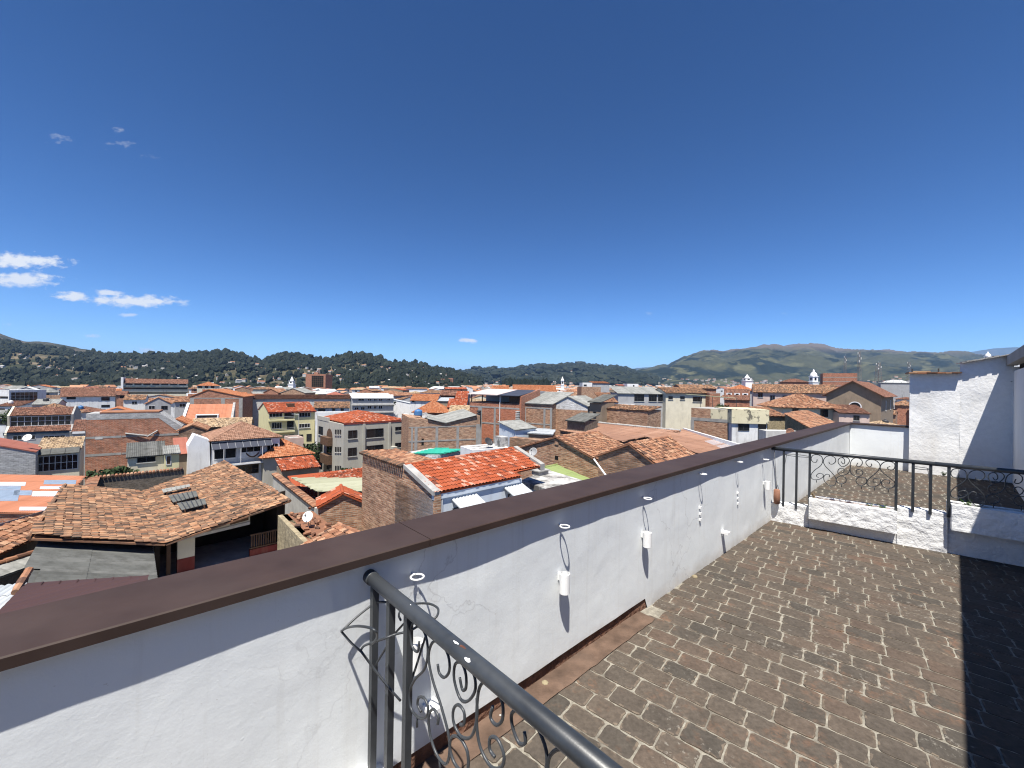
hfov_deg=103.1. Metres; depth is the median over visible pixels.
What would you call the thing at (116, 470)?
hedge
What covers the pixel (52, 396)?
house
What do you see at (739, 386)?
peach roof house
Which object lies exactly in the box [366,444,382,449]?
window
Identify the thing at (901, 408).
house
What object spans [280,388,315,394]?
brick gable house
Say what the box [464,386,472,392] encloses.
house
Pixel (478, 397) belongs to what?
house
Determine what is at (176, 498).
skylight flap
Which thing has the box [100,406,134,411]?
house
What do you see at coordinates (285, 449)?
hip roof wing
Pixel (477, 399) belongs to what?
house
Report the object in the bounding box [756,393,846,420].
roof
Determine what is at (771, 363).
mountain
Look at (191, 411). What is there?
orange skylight house
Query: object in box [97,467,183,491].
garden wall
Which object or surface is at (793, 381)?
red long house
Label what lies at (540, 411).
building
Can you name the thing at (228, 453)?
window
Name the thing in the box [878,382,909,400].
grey roof block
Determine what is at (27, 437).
satellite dish
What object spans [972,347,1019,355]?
cloud
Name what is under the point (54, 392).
house
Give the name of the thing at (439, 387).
house
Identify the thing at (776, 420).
rubble wall house
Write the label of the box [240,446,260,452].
window
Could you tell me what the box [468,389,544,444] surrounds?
tall brick building
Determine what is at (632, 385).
white skyline house
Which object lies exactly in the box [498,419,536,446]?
grey house
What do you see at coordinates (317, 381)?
window
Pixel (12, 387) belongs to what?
house
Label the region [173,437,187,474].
pink roof shed
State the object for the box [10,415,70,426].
window
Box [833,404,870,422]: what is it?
tiled row house
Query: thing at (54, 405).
house
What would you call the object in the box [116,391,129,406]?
house
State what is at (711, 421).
peeling building
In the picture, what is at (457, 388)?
house
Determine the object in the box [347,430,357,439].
window
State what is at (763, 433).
plaster wall
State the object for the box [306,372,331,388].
tower block
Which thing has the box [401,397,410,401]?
house
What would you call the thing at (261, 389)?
house
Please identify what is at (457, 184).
sky
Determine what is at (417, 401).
orange gable house
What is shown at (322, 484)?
olive sheet roof
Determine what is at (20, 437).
window
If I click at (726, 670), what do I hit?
paving
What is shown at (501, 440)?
white chimney block
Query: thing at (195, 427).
tan gable house
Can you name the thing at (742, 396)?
dormer house
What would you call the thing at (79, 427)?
tiled annex
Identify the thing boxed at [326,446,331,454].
window
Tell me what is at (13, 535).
tiled outbuilding
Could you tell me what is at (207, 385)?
hip block
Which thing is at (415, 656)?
tube socket
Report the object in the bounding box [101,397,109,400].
window
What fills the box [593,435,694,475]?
brick gable house
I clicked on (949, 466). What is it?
iron railing
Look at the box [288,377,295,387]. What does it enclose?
church tower
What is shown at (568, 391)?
house
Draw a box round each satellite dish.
[22,434,31,440]
[302,511,312,526]
[485,438,492,444]
[529,448,536,455]
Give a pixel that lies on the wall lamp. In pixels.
(433, 702)
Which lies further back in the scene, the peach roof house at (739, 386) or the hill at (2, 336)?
the hill at (2, 336)
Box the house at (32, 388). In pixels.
[19,387,39,389]
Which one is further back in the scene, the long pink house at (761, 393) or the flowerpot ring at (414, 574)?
the long pink house at (761, 393)
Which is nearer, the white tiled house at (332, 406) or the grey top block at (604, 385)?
the white tiled house at (332, 406)
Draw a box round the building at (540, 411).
[525,391,573,435]
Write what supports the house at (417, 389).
on the ground at (271, 486)
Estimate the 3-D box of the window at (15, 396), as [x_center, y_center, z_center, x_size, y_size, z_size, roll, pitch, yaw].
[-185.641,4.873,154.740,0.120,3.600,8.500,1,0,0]
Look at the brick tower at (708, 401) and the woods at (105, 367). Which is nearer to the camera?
the brick tower at (708, 401)
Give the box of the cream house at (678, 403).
[655,387,708,429]
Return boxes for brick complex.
[820,373,856,387]
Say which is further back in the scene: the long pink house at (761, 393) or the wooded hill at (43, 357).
the wooded hill at (43, 357)
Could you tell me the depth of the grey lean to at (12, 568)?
20.81 m
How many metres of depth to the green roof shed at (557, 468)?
32.35 m
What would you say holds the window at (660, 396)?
in the grey house at (645, 396)
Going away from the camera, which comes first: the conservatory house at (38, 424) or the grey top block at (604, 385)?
the conservatory house at (38, 424)
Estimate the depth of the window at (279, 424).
99.15 m
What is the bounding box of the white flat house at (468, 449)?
[460,444,507,454]
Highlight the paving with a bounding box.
[462,465,1023,767]
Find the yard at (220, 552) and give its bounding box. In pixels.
[159,534,269,576]
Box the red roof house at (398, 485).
[359,446,544,530]
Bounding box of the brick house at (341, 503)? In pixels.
[316,484,361,530]
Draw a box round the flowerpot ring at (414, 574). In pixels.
[410,572,424,580]
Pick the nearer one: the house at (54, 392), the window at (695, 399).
the window at (695, 399)
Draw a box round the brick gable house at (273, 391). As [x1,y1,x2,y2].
[263,388,285,394]
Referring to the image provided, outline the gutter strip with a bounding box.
[415,611,654,767]
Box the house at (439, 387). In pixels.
[429,386,443,389]
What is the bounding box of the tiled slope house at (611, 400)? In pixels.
[594,392,618,403]
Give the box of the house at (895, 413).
[893,410,897,423]
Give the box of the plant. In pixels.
[960,498,971,505]
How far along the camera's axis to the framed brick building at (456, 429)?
62.44 m
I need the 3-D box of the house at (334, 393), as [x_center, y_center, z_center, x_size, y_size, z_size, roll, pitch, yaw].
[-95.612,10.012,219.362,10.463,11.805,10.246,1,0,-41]
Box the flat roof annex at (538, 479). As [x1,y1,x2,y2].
[522,468,580,490]
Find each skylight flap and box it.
[162,484,189,494]
[168,491,197,504]
[177,498,206,512]
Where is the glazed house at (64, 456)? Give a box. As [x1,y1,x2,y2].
[38,436,84,484]
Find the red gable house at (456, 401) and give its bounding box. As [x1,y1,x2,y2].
[447,398,468,408]
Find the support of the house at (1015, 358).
on the terrace building
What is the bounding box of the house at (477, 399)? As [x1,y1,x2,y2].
[470,398,485,400]
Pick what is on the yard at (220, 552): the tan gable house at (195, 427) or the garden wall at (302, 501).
the garden wall at (302, 501)
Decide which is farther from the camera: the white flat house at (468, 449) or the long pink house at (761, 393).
the long pink house at (761, 393)
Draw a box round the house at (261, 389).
[253,387,272,391]
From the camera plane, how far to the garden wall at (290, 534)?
23.46 m
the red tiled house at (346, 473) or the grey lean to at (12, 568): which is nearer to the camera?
the grey lean to at (12, 568)
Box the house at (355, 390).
[351,388,365,392]
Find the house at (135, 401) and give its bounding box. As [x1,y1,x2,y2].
[123,394,148,409]
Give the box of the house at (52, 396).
[46,395,59,397]
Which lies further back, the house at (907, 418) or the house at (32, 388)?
the house at (32, 388)
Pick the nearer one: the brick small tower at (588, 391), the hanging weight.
the hanging weight
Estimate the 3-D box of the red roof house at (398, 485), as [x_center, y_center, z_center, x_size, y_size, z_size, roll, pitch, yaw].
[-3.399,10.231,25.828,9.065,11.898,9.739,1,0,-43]
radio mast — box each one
[856,349,861,380]
[874,361,881,383]
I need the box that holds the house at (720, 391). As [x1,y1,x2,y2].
[716,388,727,395]
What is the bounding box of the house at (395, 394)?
[378,390,410,398]
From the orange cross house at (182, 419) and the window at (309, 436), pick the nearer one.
the orange cross house at (182, 419)
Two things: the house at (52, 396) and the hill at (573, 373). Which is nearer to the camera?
the house at (52, 396)
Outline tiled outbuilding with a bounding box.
[0,511,43,559]
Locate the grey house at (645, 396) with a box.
[609,386,662,426]
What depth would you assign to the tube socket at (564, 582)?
2.36 m
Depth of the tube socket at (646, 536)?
3.00 m
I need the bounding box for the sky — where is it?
[0,0,1023,369]
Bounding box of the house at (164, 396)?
[149,394,175,397]
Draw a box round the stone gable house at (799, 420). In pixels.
[784,410,832,430]
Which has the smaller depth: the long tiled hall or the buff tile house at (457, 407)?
the buff tile house at (457, 407)
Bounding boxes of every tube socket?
[413,637,422,675]
[558,571,569,595]
[641,531,651,548]
[763,481,769,489]
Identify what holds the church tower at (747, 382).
on the ground at (271, 486)
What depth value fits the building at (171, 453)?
51.66 m
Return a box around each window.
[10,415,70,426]
[11,392,37,400]
[13,435,35,439]
[38,454,77,471]
[43,435,65,437]
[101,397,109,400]
[136,456,155,463]
[166,455,170,464]
[214,448,235,459]
[236,464,258,473]
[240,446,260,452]
[267,443,278,450]
[269,413,281,417]
[271,422,281,429]
[284,413,293,418]
[287,421,293,428]
[299,412,310,417]
[299,423,309,428]
[306,434,311,440]
[312,376,323,386]
[318,426,322,435]
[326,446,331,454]
[327,429,331,436]
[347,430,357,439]
[348,447,356,456]
[366,428,383,438]
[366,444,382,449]
[634,394,644,401]
[648,394,656,401]
[658,394,662,401]
[693,397,701,401]
[738,424,748,430]
[758,424,765,433]
[820,409,827,416]
[853,415,859,420]
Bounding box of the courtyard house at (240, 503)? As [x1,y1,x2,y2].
[26,460,291,577]
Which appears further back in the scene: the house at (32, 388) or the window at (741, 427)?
the house at (32, 388)
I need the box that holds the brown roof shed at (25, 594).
[0,567,148,613]
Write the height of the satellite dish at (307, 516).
0.990 m
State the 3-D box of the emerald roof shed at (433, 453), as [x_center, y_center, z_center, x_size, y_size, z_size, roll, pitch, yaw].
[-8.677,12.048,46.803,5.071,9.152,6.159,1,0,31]
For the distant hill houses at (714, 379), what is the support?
on the ground at (271, 486)
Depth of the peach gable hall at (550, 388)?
131.51 m
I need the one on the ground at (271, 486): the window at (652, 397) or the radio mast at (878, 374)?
the radio mast at (878, 374)
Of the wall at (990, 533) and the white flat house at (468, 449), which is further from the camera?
the white flat house at (468, 449)
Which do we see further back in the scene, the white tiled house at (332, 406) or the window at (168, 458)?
the white tiled house at (332, 406)
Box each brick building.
[85,409,183,482]
[401,409,479,451]
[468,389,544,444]
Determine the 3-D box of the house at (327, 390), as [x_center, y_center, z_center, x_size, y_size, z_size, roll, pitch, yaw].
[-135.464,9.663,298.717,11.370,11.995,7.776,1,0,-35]
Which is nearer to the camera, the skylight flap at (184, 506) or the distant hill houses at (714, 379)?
the skylight flap at (184, 506)
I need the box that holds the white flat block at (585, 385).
[579,383,591,386]
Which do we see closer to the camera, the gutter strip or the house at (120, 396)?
the gutter strip
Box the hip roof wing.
[258,438,314,485]
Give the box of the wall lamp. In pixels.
[422,697,442,718]
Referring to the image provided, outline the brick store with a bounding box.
[607,404,660,426]
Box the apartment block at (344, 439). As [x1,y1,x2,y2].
[317,410,401,471]
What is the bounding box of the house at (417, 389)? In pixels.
[405,387,426,391]
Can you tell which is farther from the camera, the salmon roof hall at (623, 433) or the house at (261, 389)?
the house at (261, 389)
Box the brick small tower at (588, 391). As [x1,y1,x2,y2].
[577,387,600,398]
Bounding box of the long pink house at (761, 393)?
[751,384,836,406]
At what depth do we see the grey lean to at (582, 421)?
59.00 m
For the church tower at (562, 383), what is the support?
on the ground at (271, 486)
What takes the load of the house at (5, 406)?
on the ground at (271, 486)
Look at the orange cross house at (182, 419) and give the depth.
73.22 m
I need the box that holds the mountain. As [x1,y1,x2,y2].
[636,343,984,385]
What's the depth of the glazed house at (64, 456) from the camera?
53.93 m
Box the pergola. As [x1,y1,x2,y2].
[686,394,736,406]
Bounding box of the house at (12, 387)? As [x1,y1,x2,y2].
[3,385,26,388]
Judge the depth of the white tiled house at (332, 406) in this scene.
112.69 m
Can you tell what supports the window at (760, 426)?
in the white cube house at (746, 424)
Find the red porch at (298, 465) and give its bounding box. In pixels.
[275,455,320,479]
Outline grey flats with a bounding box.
[349,393,394,415]
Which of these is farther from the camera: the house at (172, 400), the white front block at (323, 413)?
the house at (172, 400)
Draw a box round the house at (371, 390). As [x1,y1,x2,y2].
[360,389,381,392]
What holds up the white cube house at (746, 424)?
on the ground at (271, 486)
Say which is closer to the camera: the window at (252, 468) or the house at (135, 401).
the window at (252, 468)
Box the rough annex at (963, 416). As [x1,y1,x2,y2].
[905,354,1019,482]
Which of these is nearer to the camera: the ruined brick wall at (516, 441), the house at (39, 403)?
the ruined brick wall at (516, 441)
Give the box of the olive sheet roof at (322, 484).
[291,477,361,496]
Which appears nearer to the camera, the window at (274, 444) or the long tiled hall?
the window at (274, 444)
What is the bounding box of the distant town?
[27,384,733,393]
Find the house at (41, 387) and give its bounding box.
[29,385,56,389]
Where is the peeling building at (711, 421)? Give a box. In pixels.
[691,407,728,440]
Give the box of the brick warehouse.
[189,389,255,416]
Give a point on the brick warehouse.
(244, 404)
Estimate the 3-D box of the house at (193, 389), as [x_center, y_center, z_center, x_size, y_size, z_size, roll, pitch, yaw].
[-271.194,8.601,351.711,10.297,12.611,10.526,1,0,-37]
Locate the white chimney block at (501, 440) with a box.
[494,435,507,446]
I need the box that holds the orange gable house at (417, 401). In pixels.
[410,394,440,414]
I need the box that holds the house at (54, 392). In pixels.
[44,387,58,394]
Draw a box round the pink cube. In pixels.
[284,435,303,446]
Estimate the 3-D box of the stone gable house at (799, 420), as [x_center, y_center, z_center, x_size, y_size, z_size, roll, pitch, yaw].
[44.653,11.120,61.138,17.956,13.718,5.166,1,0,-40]
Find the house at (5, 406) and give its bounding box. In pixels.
[0,401,33,409]
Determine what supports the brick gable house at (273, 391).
on the ground at (271, 486)
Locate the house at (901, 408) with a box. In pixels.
[893,400,908,424]
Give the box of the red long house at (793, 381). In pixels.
[779,379,808,383]
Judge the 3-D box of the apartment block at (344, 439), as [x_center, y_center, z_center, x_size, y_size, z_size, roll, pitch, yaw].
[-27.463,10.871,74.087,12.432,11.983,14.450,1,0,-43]
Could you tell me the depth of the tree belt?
608.47 m
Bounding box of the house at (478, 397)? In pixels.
[472,395,485,398]
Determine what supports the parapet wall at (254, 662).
on the ground at (271, 486)
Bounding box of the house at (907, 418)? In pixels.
[905,409,908,425]
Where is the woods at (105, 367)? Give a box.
[0,338,484,385]
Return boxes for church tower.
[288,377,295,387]
[561,376,563,388]
[742,375,752,388]
[808,369,818,384]
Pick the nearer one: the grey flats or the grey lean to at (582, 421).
the grey lean to at (582, 421)
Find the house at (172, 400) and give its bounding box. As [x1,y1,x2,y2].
[148,398,174,417]
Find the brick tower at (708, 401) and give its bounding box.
[705,393,719,406]
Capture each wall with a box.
[0,422,908,767]
[84,476,99,485]
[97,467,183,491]
[272,473,317,514]
[277,514,307,549]
[365,762,383,767]
[509,436,542,477]
[683,428,738,445]
[758,429,785,439]
[771,496,1023,566]
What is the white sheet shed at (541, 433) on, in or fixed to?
on the ground at (271, 486)
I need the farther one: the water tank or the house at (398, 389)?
the house at (398, 389)
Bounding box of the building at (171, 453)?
[162,445,180,469]
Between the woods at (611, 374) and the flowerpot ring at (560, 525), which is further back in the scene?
the woods at (611, 374)
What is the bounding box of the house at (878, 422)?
[869,420,897,424]
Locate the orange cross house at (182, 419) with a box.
[176,415,193,425]
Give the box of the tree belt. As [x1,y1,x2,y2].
[0,377,551,389]
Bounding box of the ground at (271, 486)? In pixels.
[83,440,324,486]
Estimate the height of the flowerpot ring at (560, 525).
0.012 m
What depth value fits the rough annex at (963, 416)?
8.00 m
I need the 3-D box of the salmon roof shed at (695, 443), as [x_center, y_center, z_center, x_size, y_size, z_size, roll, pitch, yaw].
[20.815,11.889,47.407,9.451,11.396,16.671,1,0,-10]
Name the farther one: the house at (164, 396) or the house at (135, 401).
the house at (164, 396)
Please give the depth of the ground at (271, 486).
72.25 m
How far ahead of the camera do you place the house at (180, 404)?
132.57 m
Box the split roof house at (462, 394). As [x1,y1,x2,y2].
[455,391,469,404]
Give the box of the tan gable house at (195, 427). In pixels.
[176,421,210,438]
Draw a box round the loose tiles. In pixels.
[283,507,331,539]
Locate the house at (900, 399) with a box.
[896,397,908,401]
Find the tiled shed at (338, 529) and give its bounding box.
[301,522,359,544]
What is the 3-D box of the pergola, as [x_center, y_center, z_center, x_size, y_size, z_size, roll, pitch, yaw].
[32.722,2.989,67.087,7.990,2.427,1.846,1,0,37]
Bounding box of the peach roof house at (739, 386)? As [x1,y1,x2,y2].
[729,384,751,405]
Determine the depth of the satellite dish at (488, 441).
43.02 m
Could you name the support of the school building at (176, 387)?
on the ground at (271, 486)
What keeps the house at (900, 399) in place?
on the ground at (271, 486)
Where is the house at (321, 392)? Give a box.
[314,391,326,394]
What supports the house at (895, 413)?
on the ground at (271, 486)
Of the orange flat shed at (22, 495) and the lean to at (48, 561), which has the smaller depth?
the lean to at (48, 561)
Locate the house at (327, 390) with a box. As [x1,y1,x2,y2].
[319,389,336,391]
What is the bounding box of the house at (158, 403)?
[144,396,172,414]
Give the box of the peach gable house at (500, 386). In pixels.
[492,385,508,388]
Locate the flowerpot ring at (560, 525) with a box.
[558,524,569,528]
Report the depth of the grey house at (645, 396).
100.00 m
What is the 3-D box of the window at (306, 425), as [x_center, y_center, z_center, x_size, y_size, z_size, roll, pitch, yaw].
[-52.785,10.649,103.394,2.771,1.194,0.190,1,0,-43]
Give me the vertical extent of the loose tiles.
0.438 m
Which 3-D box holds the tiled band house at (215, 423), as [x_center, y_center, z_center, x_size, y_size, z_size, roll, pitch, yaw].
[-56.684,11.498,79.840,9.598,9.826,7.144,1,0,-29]
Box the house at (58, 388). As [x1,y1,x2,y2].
[55,386,69,394]
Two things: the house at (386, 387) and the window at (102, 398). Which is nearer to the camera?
the window at (102, 398)
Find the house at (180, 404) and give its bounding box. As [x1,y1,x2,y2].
[174,397,189,417]
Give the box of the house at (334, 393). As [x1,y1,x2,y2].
[326,392,343,394]
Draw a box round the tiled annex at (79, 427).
[71,419,85,463]
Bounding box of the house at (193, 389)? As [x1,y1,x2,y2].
[191,387,196,392]
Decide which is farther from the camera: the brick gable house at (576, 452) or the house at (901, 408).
the house at (901, 408)
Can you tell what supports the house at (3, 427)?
on the ground at (271, 486)
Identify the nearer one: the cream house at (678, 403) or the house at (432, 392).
the cream house at (678, 403)
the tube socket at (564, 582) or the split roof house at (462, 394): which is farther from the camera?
the split roof house at (462, 394)
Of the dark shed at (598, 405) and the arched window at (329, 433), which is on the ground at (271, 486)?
the dark shed at (598, 405)
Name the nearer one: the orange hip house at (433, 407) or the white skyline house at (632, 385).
the orange hip house at (433, 407)
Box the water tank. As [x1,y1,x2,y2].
[414,409,421,415]
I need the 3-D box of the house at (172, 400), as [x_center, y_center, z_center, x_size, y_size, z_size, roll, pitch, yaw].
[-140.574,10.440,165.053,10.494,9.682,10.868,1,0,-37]
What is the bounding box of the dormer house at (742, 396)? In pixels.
[724,389,749,407]
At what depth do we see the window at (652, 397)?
99.98 m
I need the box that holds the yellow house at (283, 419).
[258,402,316,443]
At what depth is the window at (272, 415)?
98.86 m
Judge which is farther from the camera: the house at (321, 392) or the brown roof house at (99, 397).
the house at (321, 392)
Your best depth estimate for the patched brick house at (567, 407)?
69.53 m
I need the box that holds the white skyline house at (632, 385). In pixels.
[623,384,637,386]
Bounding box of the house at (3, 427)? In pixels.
[0,410,7,437]
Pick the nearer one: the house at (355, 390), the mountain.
the house at (355, 390)
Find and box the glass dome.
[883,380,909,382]
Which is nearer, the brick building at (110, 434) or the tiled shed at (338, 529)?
the tiled shed at (338, 529)
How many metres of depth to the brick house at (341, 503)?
26.20 m
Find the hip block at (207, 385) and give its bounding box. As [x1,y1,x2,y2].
[196,382,219,392]
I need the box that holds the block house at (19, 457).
[0,438,40,474]
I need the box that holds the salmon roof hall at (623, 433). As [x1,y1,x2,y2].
[559,422,680,443]
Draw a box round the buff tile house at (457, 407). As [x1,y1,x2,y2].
[448,405,469,411]
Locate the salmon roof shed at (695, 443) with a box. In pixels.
[643,429,729,453]
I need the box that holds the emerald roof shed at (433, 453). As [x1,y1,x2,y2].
[411,448,459,458]
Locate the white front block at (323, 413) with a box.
[315,411,347,443]
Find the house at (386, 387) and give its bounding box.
[381,386,403,390]
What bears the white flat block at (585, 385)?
on the ground at (271, 486)
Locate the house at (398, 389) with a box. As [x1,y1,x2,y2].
[384,388,408,391]
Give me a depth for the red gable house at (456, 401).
108.06 m
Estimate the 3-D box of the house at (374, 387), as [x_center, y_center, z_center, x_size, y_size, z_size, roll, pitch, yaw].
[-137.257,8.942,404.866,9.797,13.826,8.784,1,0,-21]
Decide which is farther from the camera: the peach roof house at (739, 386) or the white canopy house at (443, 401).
the peach roof house at (739, 386)
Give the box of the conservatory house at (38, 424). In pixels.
[3,405,80,443]
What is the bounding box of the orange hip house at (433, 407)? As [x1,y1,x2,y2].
[411,400,448,414]
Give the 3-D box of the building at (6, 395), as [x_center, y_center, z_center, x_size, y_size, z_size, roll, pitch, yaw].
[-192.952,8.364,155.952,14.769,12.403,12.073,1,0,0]
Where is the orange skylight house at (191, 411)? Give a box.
[183,402,235,419]
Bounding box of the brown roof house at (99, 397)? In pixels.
[60,387,115,408]
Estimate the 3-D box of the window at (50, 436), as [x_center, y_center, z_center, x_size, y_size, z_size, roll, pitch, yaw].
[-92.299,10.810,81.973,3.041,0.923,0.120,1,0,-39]
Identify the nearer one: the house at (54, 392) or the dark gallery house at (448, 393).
the dark gallery house at (448, 393)
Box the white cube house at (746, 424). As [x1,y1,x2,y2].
[714,407,768,443]
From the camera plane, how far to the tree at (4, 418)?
82.62 m
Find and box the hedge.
[84,466,139,478]
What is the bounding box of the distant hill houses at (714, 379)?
[483,371,909,386]
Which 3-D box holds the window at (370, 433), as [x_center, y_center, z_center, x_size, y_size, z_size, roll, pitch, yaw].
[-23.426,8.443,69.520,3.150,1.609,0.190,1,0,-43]
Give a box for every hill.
[0,334,103,352]
[0,352,439,384]
[462,368,644,385]
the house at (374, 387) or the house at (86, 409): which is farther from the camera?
the house at (374, 387)
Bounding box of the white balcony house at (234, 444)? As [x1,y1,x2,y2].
[186,421,282,480]
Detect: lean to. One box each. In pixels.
[0,550,32,585]
[24,541,157,582]
[565,412,599,431]
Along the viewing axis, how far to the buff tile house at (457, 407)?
91.89 m
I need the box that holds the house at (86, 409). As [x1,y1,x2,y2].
[80,406,105,418]
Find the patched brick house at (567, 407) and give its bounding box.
[555,395,591,434]
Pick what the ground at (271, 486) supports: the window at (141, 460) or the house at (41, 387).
the house at (41, 387)
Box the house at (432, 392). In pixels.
[420,390,440,393]
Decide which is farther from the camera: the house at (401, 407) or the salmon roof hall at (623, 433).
the house at (401, 407)
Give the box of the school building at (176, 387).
[121,377,187,395]
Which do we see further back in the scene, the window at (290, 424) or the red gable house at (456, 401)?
the red gable house at (456, 401)
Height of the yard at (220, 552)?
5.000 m
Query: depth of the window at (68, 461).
53.23 m
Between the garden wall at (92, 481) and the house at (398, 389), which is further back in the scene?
the house at (398, 389)
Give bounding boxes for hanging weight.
[773,450,779,503]
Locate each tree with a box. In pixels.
[0,409,9,425]
[303,441,320,462]
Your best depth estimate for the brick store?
62.26 m
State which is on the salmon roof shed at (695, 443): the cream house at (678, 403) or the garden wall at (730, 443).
the garden wall at (730, 443)
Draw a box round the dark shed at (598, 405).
[588,394,616,421]
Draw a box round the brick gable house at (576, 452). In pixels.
[518,430,624,479]
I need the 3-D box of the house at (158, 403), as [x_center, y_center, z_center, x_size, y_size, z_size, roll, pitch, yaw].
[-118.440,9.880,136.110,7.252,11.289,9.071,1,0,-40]
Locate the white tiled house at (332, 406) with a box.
[313,401,349,439]
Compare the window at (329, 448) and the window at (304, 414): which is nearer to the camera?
the window at (329, 448)
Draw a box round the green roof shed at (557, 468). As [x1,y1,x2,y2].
[545,464,589,479]
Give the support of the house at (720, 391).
on the ground at (271, 486)
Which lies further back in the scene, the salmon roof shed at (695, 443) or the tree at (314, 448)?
the tree at (314, 448)
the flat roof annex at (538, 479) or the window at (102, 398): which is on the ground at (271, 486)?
the flat roof annex at (538, 479)
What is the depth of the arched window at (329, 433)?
70.83 m
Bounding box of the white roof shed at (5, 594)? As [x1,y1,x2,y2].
[0,583,14,608]
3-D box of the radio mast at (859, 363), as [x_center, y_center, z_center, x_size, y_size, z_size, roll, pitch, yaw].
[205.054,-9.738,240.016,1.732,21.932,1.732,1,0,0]
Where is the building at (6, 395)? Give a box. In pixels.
[0,389,45,404]
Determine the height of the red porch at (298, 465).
6.450 m
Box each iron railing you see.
[340,569,622,767]
[771,447,1023,516]
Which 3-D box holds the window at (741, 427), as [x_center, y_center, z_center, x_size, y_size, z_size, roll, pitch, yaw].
[32.391,6.056,56.820,1.482,0.959,0.120,1,0,6]
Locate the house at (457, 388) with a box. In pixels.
[444,387,466,390]
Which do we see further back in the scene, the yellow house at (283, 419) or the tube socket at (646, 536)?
the yellow house at (283, 419)
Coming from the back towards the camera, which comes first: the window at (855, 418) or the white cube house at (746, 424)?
the window at (855, 418)
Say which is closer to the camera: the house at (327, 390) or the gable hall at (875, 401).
the gable hall at (875, 401)
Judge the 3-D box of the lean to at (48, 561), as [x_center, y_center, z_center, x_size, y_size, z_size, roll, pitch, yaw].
[-19.552,9.123,19.108,4.235,3.189,6.672,1,0,-43]
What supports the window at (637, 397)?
in the grey house at (645, 396)
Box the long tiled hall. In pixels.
[673,384,716,392]
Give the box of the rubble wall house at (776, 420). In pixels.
[749,406,784,429]
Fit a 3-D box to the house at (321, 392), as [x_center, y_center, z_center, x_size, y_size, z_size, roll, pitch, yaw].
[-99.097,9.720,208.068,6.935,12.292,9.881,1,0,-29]
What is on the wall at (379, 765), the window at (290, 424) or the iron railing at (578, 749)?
the iron railing at (578, 749)
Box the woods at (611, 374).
[459,361,658,385]
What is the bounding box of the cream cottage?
[126,441,164,471]
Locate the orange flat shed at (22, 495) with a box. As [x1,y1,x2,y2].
[0,474,84,522]
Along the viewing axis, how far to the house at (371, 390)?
286.67 m
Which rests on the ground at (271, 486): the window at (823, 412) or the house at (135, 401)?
the house at (135, 401)
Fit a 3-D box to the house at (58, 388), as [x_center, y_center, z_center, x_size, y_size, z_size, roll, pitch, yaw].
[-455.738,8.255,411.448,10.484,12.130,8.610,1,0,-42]
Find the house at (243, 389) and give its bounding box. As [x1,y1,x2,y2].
[235,387,249,393]
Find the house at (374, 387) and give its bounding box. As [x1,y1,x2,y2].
[369,386,379,389]
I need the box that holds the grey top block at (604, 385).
[589,381,609,392]
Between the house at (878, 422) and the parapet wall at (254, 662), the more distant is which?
the house at (878, 422)
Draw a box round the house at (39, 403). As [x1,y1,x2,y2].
[31,399,66,406]
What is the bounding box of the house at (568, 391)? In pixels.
[560,390,576,392]
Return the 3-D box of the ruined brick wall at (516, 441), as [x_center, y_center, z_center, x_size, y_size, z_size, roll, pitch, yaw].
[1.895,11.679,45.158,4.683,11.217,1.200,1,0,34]
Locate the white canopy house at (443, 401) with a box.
[438,397,450,406]
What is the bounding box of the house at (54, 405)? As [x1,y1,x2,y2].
[43,403,83,412]
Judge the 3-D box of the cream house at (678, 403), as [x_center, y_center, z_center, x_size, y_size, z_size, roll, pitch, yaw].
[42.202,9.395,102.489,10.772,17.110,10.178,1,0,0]
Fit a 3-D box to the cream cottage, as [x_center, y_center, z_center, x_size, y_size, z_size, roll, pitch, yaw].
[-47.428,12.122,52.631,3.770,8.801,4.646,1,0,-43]
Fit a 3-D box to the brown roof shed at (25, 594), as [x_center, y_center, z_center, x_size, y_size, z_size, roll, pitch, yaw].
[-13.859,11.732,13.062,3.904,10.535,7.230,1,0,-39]
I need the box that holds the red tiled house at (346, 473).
[287,467,361,499]
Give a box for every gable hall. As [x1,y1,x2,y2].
[513,385,556,391]
[821,380,897,422]
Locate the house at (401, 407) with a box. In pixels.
[393,399,409,417]
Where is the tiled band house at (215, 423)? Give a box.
[193,417,253,431]
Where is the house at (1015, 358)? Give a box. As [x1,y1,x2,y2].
[1006,345,1023,500]
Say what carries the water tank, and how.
on the framed brick building at (456, 429)
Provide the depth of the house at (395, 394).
209.41 m
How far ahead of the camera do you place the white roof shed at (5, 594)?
14.73 m
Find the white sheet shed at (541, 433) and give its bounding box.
[527,428,554,438]
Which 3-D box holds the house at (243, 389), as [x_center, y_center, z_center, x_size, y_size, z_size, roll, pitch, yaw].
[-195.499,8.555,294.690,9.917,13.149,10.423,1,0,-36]
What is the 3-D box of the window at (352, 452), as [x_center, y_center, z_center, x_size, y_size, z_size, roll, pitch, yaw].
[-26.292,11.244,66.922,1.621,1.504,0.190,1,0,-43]
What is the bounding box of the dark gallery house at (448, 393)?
[440,390,457,397]
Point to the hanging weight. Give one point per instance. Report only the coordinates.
(776, 496)
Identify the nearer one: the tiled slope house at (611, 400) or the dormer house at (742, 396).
the tiled slope house at (611, 400)

